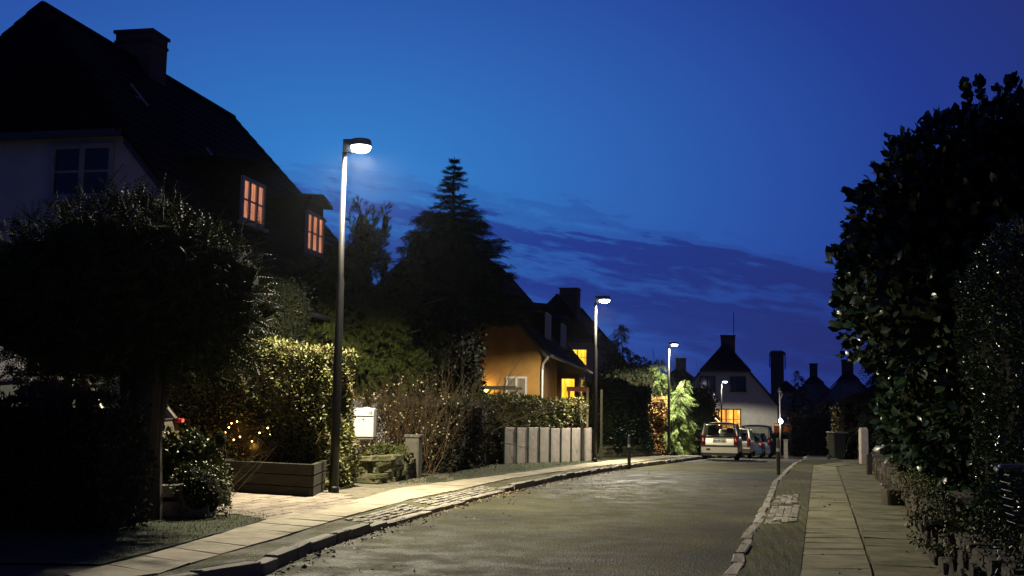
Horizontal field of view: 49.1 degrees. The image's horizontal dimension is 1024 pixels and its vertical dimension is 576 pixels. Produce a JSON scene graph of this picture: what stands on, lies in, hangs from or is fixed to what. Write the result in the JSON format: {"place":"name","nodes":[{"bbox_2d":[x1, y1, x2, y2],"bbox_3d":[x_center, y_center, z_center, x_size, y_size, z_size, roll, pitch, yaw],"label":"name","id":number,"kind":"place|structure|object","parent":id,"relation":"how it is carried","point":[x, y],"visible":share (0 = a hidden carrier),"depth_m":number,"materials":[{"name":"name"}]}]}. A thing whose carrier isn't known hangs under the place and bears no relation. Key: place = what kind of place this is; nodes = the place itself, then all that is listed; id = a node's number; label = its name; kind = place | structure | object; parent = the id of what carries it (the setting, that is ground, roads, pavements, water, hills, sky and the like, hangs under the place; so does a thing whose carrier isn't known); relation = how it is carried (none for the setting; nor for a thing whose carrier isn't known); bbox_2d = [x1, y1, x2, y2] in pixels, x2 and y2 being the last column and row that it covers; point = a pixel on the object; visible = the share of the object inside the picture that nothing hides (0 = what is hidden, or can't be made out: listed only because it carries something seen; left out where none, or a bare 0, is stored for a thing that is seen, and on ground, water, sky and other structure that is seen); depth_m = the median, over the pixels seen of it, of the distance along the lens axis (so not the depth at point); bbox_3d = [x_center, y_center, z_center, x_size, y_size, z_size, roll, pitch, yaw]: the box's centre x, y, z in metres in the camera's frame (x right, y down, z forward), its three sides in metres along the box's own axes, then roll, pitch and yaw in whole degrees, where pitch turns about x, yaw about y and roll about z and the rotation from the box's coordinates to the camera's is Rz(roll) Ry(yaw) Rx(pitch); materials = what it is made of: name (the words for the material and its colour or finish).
{"place":"outdoors","nodes":[
{"label":"outdoors","id":0,"kind":"place"},
{"bbox_2d":[214,490,357,519],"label":"driveway","id":1,"kind":"structure","parent":0,"point":[280,506],"depth_m":15.59,"materials":[{"name":"brick"}]},
{"bbox_2d":[0,372,184,437],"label":"parked car","id":2,"kind":"object","parent":1,"relation":"on","point":[173,420],"visible":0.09,"depth_m":17.61,"materials":[{"name":"brown paint"}]},
{"bbox_2d":[224,458,326,496],"bbox_3d":[-3.835,3.033,18.063,2.671,0.508,1.333,-3,-7,30],"label":"timber planter","id":3,"kind":"object","parent":1,"relation":"on","point":[313,484],"visible":0.69,"depth_m":17.22,"materials":[{"name":"wood"}]},
{"bbox_2d":[0,454,701,575],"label":"garden ground","id":4,"kind":"structure","parent":0,"point":[33,569],"depth_m":9.37,"materials":[{"name":"grey concrete"}]},
{"bbox_2d":[0,382,158,534],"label":"dark hedge","id":5,"kind":"object","parent":4,"relation":"on","point":[70,470],"visible":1,"depth_m":11.86,"materials":[{"name":"green plant"}]},
{"bbox_2d":[0,506,275,563],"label":"grass verge","id":6,"kind":"object","parent":4,"relation":"on","point":[70,548],"depth_m":10.97,"materials":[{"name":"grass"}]},
{"bbox_2d":[0,164,301,521],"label":"yew tree","id":7,"kind":"object","parent":6,"relation":"on","point":[151,305],"visible":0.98,"depth_m":12.97,"materials":[{"name":"green plant"}]},
{"bbox_2d":[162,483,213,517],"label":"stone wall","id":8,"kind":"structure","parent":6,"relation":"on","point":[168,509],"depth_m":13.55,"materials":[{"name":"stone"}]},
{"bbox_2d":[162,424,234,509],"bbox_3d":[-4.179,2.373,14.445,1.219,1.246,0.984,-1,-7,18],"label":"evergreen shrub","id":9,"kind":"object","parent":6,"relation":"on","point":[185,447],"visible":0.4,"depth_m":14.28,"materials":[{"name":"green plant"}]},
{"bbox_2d":[167,459,234,518],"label":"evergreen shrub","id":10,"kind":"object","parent":6,"relation":"on","point":[203,481],"visible":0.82,"depth_m":13.54,"materials":[{"name":"green plant"}]},
{"bbox_2d":[20,336,363,489],"bbox_3d":[-5.786,2.181,19.812,6.431,2.767,1.842,-1,-7,19],"label":"privet hedge","id":11,"kind":"object","parent":4,"relation":"on","point":[286,400],"visible":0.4,"depth_m":18.64,"materials":[{"name":"green plant"}]},
{"bbox_2d":[199,430,277,494],"bbox_3d":[-3.666,2.243,14.591,1.008,0.901,1.096,0,-6,7],"label":"twiggy shrub","id":12,"kind":"object","parent":4,"relation":"on","point":[233,478],"visible":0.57,"depth_m":14.64,"materials":[{"name":"brown plant"}]},
{"bbox_2d":[254,264,317,355],"bbox_3d":[-6.608,1.778,22.872,5.114,4.687,2.479,1,-6,0],"label":"evergreen tree","id":13,"kind":"object","parent":4,"relation":"on","point":[295,325],"visible":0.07,"depth_m":22.91,"materials":[{"name":"green plant"}]},
{"bbox_2d":[285,252,384,405],"bbox_3d":[-4.820,1.838,26.047,3.491,5.357,3.593,5,-8,-33],"label":"pine tree","id":14,"kind":"object","parent":4,"relation":"on","point":[321,332],"visible":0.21,"depth_m":25.68,"materials":[{"name":"green plant"}]},
{"bbox_2d":[324,241,368,293],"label":"pine tree","id":15,"kind":"object","parent":4,"relation":"on","point":[351,265],"visible":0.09,"depth_m":30.00,"materials":[{"name":"green plant"}]},
{"bbox_2d":[345,195,412,380],"bbox_3d":[-4.118,1.248,31.122,2.719,7.770,3.167,1,-6,0],"label":"pine tree","id":16,"kind":"object","parent":4,"relation":"on","point":[364,235],"visible":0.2,"depth_m":31.14,"materials":[{"name":"green plant"}]},
{"bbox_2d":[343,291,433,455],"bbox_3d":[-3.491,2.362,27.019,2.863,4.586,2.748,-3,-7,29],"label":"pine tree","id":17,"kind":"object","parent":4,"relation":"on","point":[381,333],"visible":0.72,"depth_m":26.55,"materials":[{"name":"green plant"}]},
{"bbox_2d":[347,362,476,473],"bbox_3d":[-2.893,2.836,24.666,4.345,2.628,3.351,1,-6,0],"label":"winter shrub","id":18,"kind":"object","parent":4,"relation":"on","point":[384,422],"visible":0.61,"depth_m":24.17,"materials":[{"name":"brown plant"}]},
{"bbox_2d":[373,228,454,440],"bbox_3d":[-3.335,1.705,31.838,3.603,7.068,2.885,1,-6,0],"label":"pine tree","id":19,"kind":"object","parent":4,"relation":"on","point":[403,289],"visible":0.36,"depth_m":31.87,"materials":[{"name":"green plant"}]},
{"bbox_2d":[405,221,482,304],"bbox_3d":[-2.846,1.730,34.650,3.304,7.727,2.975,-4,-8,36],"label":"pine tree","id":20,"kind":"object","parent":4,"relation":"on","point":[456,263],"visible":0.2,"depth_m":34.63,"materials":[{"name":"green plant"}]},
{"bbox_2d":[392,394,499,473],"bbox_3d":[-1.570,3.500,26.583,1.617,2.020,4.953,-1,-6,12],"label":"dark hedge","id":21,"kind":"object","parent":4,"relation":"on","point":[479,435],"visible":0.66,"depth_m":25.72,"materials":[{"name":"green plant"}]},
{"bbox_2d":[409,283,488,400],"bbox_3d":[-2.765,2.601,32.956,4.175,5.585,2.913,1,-6,0],"label":"evergreen tree","id":22,"kind":"object","parent":4,"relation":"on","point":[450,313],"visible":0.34,"depth_m":32.52,"materials":[{"name":"green plant"}]},
{"bbox_2d":[383,157,545,331],"bbox_3d":[-2.096,0.712,37.139,6.445,10.300,6.365,1,-6,0],"label":"spruce tree","id":23,"kind":"object","parent":4,"relation":"on","point":[486,295],"visible":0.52,"depth_m":36.92,"materials":[{"name":"green plant"}]},
{"bbox_2d":[389,329,564,450],"bbox_3d":[-1.269,2.750,28.962,5.832,3.687,3.856,1,-6,0],"label":"bare shrub","id":24,"kind":"object","parent":4,"relation":"on","point":[474,392],"visible":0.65,"depth_m":29.26,"materials":[{"name":"brown plant"}]},
{"bbox_2d":[380,243,592,426],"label":"house","id":25,"kind":"structure","parent":4,"relation":"on","point":[551,364],"depth_m":39.75,"materials":[{"name":"ochre plaster"},{"name":"dark roof tile"},{"name":"white painted wood"}]},
{"bbox_2d":[506,376,526,399],"bbox_3d":[0.153,3.585,39.341,0.750,0.950,0.070,0,-6,9],"label":"window","id":26,"kind":"structure","parent":25,"relation":"in","point":[519,381],"depth_m":39.35,"materials":[{"name":"grey paint"}]},
{"bbox_2d":[399,458,592,484],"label":"grass verge","id":27,"kind":"object","parent":4,"relation":"on","point":[459,474],"depth_m":25.95,"materials":[{"name":"green plant"}]},
{"bbox_2d":[326,472,453,498],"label":"gravel verge","id":28,"kind":"structure","parent":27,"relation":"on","point":[358,491],"depth_m":19.30,"materials":[{"name":"beige gravel"}]},
{"bbox_2d":[328,138,371,492],"bbox_3d":[-2.609,0.469,18.070,0.537,5.855,0.354,0,-6,8],"label":"street lamp","id":29,"kind":"object","parent":28,"relation":"on","point":[360,145],"visible":0.95,"depth_m":18.02,"materials":[{"name":"grey metal"}]},
{"bbox_2d":[353,407,376,453],"bbox_3d":[-2.929,3.092,22.176,0.410,1.460,0.288,0,-6,6],"label":"mailbox","id":30,"kind":"object","parent":28,"relation":"on","point":[364,423],"visible":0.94,"depth_m":22.10,"materials":[{"name":"white metal"}]},
{"bbox_2d":[353,417,372,436],"bbox_3d":[-2.936,2.740,22.092,0.395,0.385,0.016,0,-6,6],"label":"door","id":31,"kind":"structure","parent":30,"relation":"in","point":[364,428],"depth_m":22.08,"materials":[{"name":"white metal"}]},
{"bbox_2d":[345,452,415,483],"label":"stone wall","id":32,"kind":"structure","parent":28,"relation":"on","point":[387,468],"depth_m":20.41,"materials":[{"name":"grey stone"}]},
{"bbox_2d":[365,442,411,459],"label":"trailing plant","id":33,"kind":"object","parent":32,"relation":"on","point":[390,448],"visible":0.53,"depth_m":21.67,"materials":[{"name":"green plant"}]},
{"bbox_2d":[404,434,423,477],"bbox_3d":[-1.976,3.389,22.445,0.330,0.900,0.290,-1,-6,14],"label":"gate post","id":34,"kind":"object","parent":28,"relation":"on","point":[413,442],"visible":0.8,"depth_m":22.35,"materials":[{"name":"concrete"}]},
{"bbox_2d":[592,296,609,461],"bbox_3d":[2.716,2.812,34.158,0.537,5.165,0.354,-1,-6,14],"label":"street lamp","id":35,"kind":"object","parent":27,"relation":"on","point":[602,299],"visible":0.94,"depth_m":34.15,"materials":[{"name":"grey metal"}]},
{"bbox_2d":[483,386,521,394],"bbox_3d":[-0.525,4.616,38.168,1.700,2.560,0.590,1,-6,0],"label":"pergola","id":36,"kind":"object","parent":4,"relation":"on","point":[491,388],"visible":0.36,"depth_m":38.01,"materials":[{"name":"brown wood"}]},
{"bbox_2d":[448,389,588,464],"bbox_3d":[0.251,4.126,32.539,1.590,2.282,6.139,-3,-7,31],"label":"clipped hedge","id":37,"kind":"object","parent":4,"relation":"on","point":[573,414],"visible":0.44,"depth_m":31.99,"materials":[{"name":"green plant"}]},
{"bbox_2d":[502,426,591,463],"bbox_3d":[1.089,4.557,32.328,0.070,1.164,5.199,-3,-7,31],"label":"panel fence","id":38,"kind":"object","parent":4,"relation":"on","point":[559,444],"visible":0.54,"depth_m":32.11,"materials":[{"name":"wood"}]},
{"bbox_2d":[567,387,588,427],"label":"garden gate frame","id":39,"kind":"object","parent":4,"relation":"on","point":[569,389],"visible":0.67,"depth_m":43.26,"materials":[{"name":"red paint"}]},
{"bbox_2d":[547,288,626,453],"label":"house","id":40,"kind":"structure","parent":4,"relation":"on","point":[579,332],"depth_m":63.40,"materials":[{"name":"tile"}]},
{"bbox_2d":[572,349,588,366],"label":"window","id":41,"kind":"structure","parent":40,"relation":"in","point":[582,353],"depth_m":62.59,"materials":[{"name":"yellow glass"}]},
{"bbox_2d":[600,390,602,459],"bbox_3d":[2.966,4.581,37.227,0.075,2.400,0.075,1,-6,0],"label":"timber stake","id":42,"kind":"object","parent":4,"relation":"on","point":[601,403],"visible":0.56,"depth_m":37.22,"materials":[{"name":"wood"}]},
{"bbox_2d":[601,325,644,370],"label":"conifer","id":43,"kind":"object","parent":4,"relation":"on","point":[616,342],"visible":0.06,"depth_m":61.86,"materials":[{"name":"green plant"}]},
{"bbox_2d":[598,445,659,455],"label":"stone wall","id":44,"kind":"structure","parent":4,"relation":"on","point":[606,451],"depth_m":45.27,"materials":[{"name":"grey stone"}]},
{"bbox_2d":[582,375,653,452],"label":"laurel hedge","id":45,"kind":"object","parent":44,"relation":"on","point":[626,408],"visible":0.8,"depth_m":45.17,"materials":[{"name":"green plant"}]},
{"bbox_2d":[585,355,685,443],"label":"evergreen tree","id":46,"kind":"object","parent":4,"relation":"on","point":[641,373],"visible":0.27,"depth_m":59.30,"materials":[{"name":"green plant"}]},
{"bbox_2d":[648,395,671,454],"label":"russet hedge","id":47,"kind":"object","parent":4,"relation":"on","point":[658,413],"visible":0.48,"depth_m":56.63,"materials":[{"name":"brown plant"}]},
{"bbox_2d":[650,359,685,454],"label":"weeping conifer","id":48,"kind":"object","parent":4,"relation":"on","point":[657,366],"visible":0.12,"depth_m":59.22,"materials":[{"name":"green plant"}]},
{"bbox_2d":[667,342,677,455],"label":"street lamp","id":49,"kind":"object","parent":4,"relation":"on","point":[668,432],"visible":0.98,"depth_m":55.69,"materials":[{"name":"grey metal"}]},
{"bbox_2d":[657,380,699,454],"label":"weeping conifer","id":50,"kind":"object","parent":4,"relation":"on","point":[677,438],"visible":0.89,"depth_m":57.06,"materials":[{"name":"green plant"}]},
{"bbox_2d":[680,401,718,455],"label":"evergreen tree","id":51,"kind":"object","parent":4,"relation":"on","point":[700,414],"visible":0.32,"depth_m":66.40,"materials":[{"name":"green plant"}]},
{"bbox_2d":[67,455,700,575],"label":"pavement slabs","id":52,"kind":"structure","parent":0,"point":[199,550],"depth_m":12.45,"materials":[{"name":"grey concrete"}]},
{"bbox_2d":[152,456,694,575],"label":"verge","id":53,"kind":"structure","parent":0,"point":[255,552],"depth_m":11.93,"materials":[{"name":"cobblestone"}]},
{"bbox_2d":[345,504,424,523],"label":"cobblestones","id":54,"kind":"structure","parent":53,"relation":"on","point":[383,515],"depth_m":14.59,"materials":[{"name":"stone"}]},
{"bbox_2d":[413,486,496,505],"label":"cobblestones","id":55,"kind":"structure","parent":53,"relation":"on","point":[445,498],"depth_m":17.73,"materials":[{"name":"stone"}]},
{"bbox_2d":[62,466,872,575],"bbox_3d":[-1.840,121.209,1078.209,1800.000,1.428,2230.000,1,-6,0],"label":"ground","id":56,"kind":"structure","parent":0,"point":[805,531],"depth_m":14.01,"materials":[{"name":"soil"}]},
{"bbox_2d":[0,0,411,454],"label":"house","id":57,"kind":"structure","parent":56,"relation":"on","point":[86,105],"depth_m":24.19,"materials":[{"name":"tile"}]},
{"bbox_2d":[42,143,115,203],"bbox_3d":[-8.811,-2.351,22.875,1.580,1.220,0.160,0,-6,11],"label":"window","id":58,"kind":"structure","parent":57,"relation":"in","point":[87,161],"depth_m":22.92,"materials":[{"name":"grey paint"}]},
{"bbox_2d":[169,456,732,575],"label":"kerb","id":59,"kind":"structure","parent":56,"relation":"on","point":[272,561],"depth_m":12.22,"materials":[{"name":"stone"}]},
{"bbox_2d":[664,358,694,388],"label":"house","id":60,"kind":"structure","parent":56,"relation":"on","point":[682,361],"depth_m":104.33,"materials":[{"name":"tile"}]},
{"bbox_2d":[671,381,720,421],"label":"evergreen tree","id":61,"kind":"object","parent":56,"relation":"on","point":[698,394],"visible":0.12,"depth_m":81.18,"materials":[{"name":"green plant"}]},
{"bbox_2d":[684,312,783,437],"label":"house","id":62,"kind":"structure","parent":56,"relation":"on","point":[748,398],"depth_m":89.46,"materials":[{"name":"paint"}]},
{"bbox_2d":[700,376,715,391],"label":"window","id":63,"kind":"structure","parent":62,"relation":"in","point":[709,381],"depth_m":89.97,"materials":[{"name":"black glass"}]},
{"bbox_2d":[715,408,740,428],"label":"window","id":64,"kind":"structure","parent":62,"relation":"in","point":[728,415],"depth_m":89.33,"materials":[{"name":"yellow glass"}]},
{"bbox_2d":[729,376,746,391],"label":"window","id":65,"kind":"structure","parent":62,"relation":"in","point":[737,383],"depth_m":89.49,"materials":[{"name":"black glass"}]},
{"bbox_2d":[722,455,808,575],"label":"kerb","id":66,"kind":"structure","parent":56,"relation":"on","point":[738,559],"depth_m":12.58,"materials":[{"name":"stone"}]},
{"bbox_2d":[768,431,790,454],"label":"dark hedge","id":67,"kind":"object","parent":56,"relation":"on","point":[783,435],"visible":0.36,"depth_m":79.12,"materials":[{"name":"green plant"}]},
{"bbox_2d":[769,350,815,422],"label":"house","id":68,"kind":"structure","parent":56,"relation":"on","point":[777,370],"depth_m":101.42,"materials":[{"name":"tile"}]},
{"bbox_2d":[781,370,811,422],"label":"conifer","id":69,"kind":"object","parent":56,"relation":"on","point":[794,406],"visible":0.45,"depth_m":97.60,"materials":[{"name":"green plant"}]},
{"bbox_2d":[783,407,838,456],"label":"dark hedge","id":70,"kind":"object","parent":56,"relation":"on","point":[808,434],"visible":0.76,"depth_m":75.27,"materials":[{"name":"green plant"}]},
{"bbox_2d":[785,396,838,423],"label":"evergreen tree","id":71,"kind":"object","parent":56,"relation":"on","point":[823,408],"visible":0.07,"depth_m":83.09,"materials":[{"name":"green plant"}]},
{"bbox_2d":[800,363,828,404],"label":"house","id":72,"kind":"structure","parent":56,"relation":"on","point":[816,387],"depth_m":103.67,"materials":[{"name":"tile"}]},
{"bbox_2d":[816,359,868,406],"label":"house","id":73,"kind":"structure","parent":56,"relation":"on","point":[848,381],"depth_m":99.85,"materials":[{"name":"tile"}]},
{"bbox_2d":[0,0,1023,393],"label":"sky","id":74,"kind":"structure","parent":0,"point":[686,164],"materials":[{"name":"blue"}]},
{"bbox_2d":[262,455,803,575],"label":"road","id":75,"kind":"structure","parent":0,"point":[652,529],"depth_m":13.35,"materials":[{"name":"grey asphalt"}]},
{"bbox_2d":[263,469,629,574],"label":"fallen leaves","id":76,"kind":"object","parent":75,"relation":"on","point":[304,566],"visible":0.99,"depth_m":14.27,"materials":[{"name":"brown plant"}]},
{"bbox_2d":[583,479,705,483],"bbox_3d":[2.906,4.172,24.156,2.922,0.011,1.587,1,-6,0],"label":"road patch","id":77,"kind":"object","parent":75,"relation":"on","point":[656,481],"visible":1,"depth_m":24.01,"materials":[{"name":"grey asphalt"}]},
{"bbox_2d":[627,471,781,479],"bbox_3d":[4.918,4.645,27.870,3.489,0.044,4.174,-1,-7,17],"label":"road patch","id":78,"kind":"object","parent":75,"relation":"on","point":[732,475],"visible":0.96,"depth_m":27.50,"materials":[{"name":"grey asphalt"}]},
{"bbox_2d":[700,422,745,459],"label":"parked car","id":79,"kind":"object","parent":75,"relation":"on","point":[714,443],"visible":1,"depth_m":44.66,"materials":[{"name":"silver metal"}]},
{"bbox_2d":[719,428,757,457],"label":"parked car","id":80,"kind":"object","parent":75,"relation":"on","point":[748,447],"visible":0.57,"depth_m":54.86,"materials":[{"name":"beige paint"}]},
{"bbox_2d":[733,432,767,458],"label":"parked car","id":81,"kind":"object","parent":75,"relation":"on","point":[760,448],"visible":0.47,"depth_m":61.61,"materials":[{"name":"blue paint"}]},
{"bbox_2d":[741,425,775,457],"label":"parked car","id":82,"kind":"object","parent":75,"relation":"on","point":[769,449],"visible":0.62,"depth_m":68.71,"materials":[{"name":"blue paint"}]},
{"bbox_2d":[776,438,779,474],"bbox_3d":[6.755,4.294,28.412,0.102,0.990,0.102,1,-6,0],"label":"bollard","id":83,"kind":"object","parent":75,"relation":"on","point":[778,454],"visible":0.91,"depth_m":28.38,"materials":[{"name":"metal"}]},
{"bbox_2d":[778,387,782,458],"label":"lantern post","id":84,"kind":"object","parent":75,"relation":"on","point":[780,419],"visible":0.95,"depth_m":59.60,"materials":[{"name":"grey metal"}]},
{"bbox_2d":[737,455,842,575],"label":"verge","id":85,"kind":"structure","parent":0,"point":[775,549],"depth_m":12.40,"materials":[{"name":"stone"}]},
{"bbox_2d":[765,505,799,523],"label":"cobblestones","id":86,"kind":"structure","parent":85,"relation":"on","point":[779,517],"depth_m":15.26,"materials":[{"name":"stone"}]},
{"bbox_2d":[772,494,798,504],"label":"cobblestones","id":87,"kind":"structure","parent":85,"relation":"on","point":[779,500],"depth_m":18.15,"materials":[{"name":"stone"}]},
{"bbox_2d":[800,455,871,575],"bbox_3d":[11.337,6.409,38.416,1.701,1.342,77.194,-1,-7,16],"label":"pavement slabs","id":88,"kind":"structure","parent":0,"point":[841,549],"depth_m":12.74,"materials":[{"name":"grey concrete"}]},
{"bbox_2d":[826,431,847,458],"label":"wheelie bin","id":89,"kind":"object","parent":88,"relation":"on","point":[836,443],"visible":1,"depth_m":43.38,"materials":[{"name":"plastic"}]},
{"bbox_2d":[836,463,947,575],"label":"pavement","id":90,"kind":"structure","parent":0,"point":[867,552],"depth_m":12.85,"materials":[{"name":"grey concrete"}]},
{"bbox_2d":[858,428,868,463],"bbox_3d":[11.360,5.120,36.176,0.260,1.215,0.240,1,-6,0],"label":"gate post","id":91,"kind":"object","parent":90,"relation":"on","point":[863,441],"visible":0.81,"depth_m":36.08,"materials":[{"name":"concrete"}]},
{"bbox_2d":[881,488,903,504],"bbox_3d":[5.789,3.179,16.967,0.365,0.282,0.230,3,-7,-16],"label":"boulder","id":92,"kind":"object","parent":90,"relation":"on","point":[888,497],"visible":0.57,"depth_m":16.86,"materials":[{"name":"stone"}]},
{"bbox_2d":[900,460,984,520],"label":"garden ground","id":93,"kind":"structure","parent":0,"point":[967,496],"depth_m":19.20,"materials":[{"name":"soil"}]},
{"bbox_2d":[825,402,886,454],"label":"dark hedge","id":94,"kind":"object","parent":93,"relation":"on","point":[835,428],"visible":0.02,"depth_m":55.07,"materials":[{"name":"green plant"}]},
{"bbox_2d":[837,392,880,459],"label":"dark hedge","id":95,"kind":"object","parent":93,"relation":"on","point":[847,420],"visible":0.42,"depth_m":44.32,"materials":[{"name":"green plant"}]},
{"bbox_2d":[843,344,894,460],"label":"conifer","id":96,"kind":"object","parent":93,"relation":"on","point":[867,409],"visible":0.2,"depth_m":40.10,"materials":[{"name":"green plant"}]},
{"bbox_2d":[823,70,1023,492],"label":"laurel hedge","id":97,"kind":"object","parent":93,"relation":"on","point":[945,198],"visible":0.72,"depth_m":15.14,"materials":[{"name":"green plant"}]},
{"bbox_2d":[871,452,1023,575],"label":"stone wall","id":98,"kind":"structure","parent":93,"relation":"on","point":[881,470],"depth_m":9.37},
{"bbox_2d":[872,452,1023,575],"bbox_3d":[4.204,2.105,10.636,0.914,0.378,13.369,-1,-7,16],"label":"ground cover","id":99,"kind":"object","parent":98,"relation":"on","point":[951,507],"visible":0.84,"depth_m":9.13,"materials":[{"name":"green plant"}]},
{"bbox_2d":[904,506,995,557],"bbox_3d":[3.621,2.023,9.257,0.661,0.393,0.899,3,-7,-20],"label":"cushion plant","id":100,"kind":"object","parent":98,"relation":"on","point":[944,534],"visible":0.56,"depth_m":9.25,"materials":[{"name":"green plant"}]},
{"bbox_2d":[993,464,1023,568],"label":"bicycle","id":101,"kind":"object","parent":98,"relation":"on","point":[999,470],"visible":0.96,"depth_m":6.48,"materials":[{"name":"metal"}]},
{"bbox_2d":[949,211,1023,553],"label":"ivy hedge","id":102,"kind":"object","parent":93,"relation":"on","point":[996,393],"visible":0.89,"depth_m":9.65,"materials":[{"name":"green plant"}]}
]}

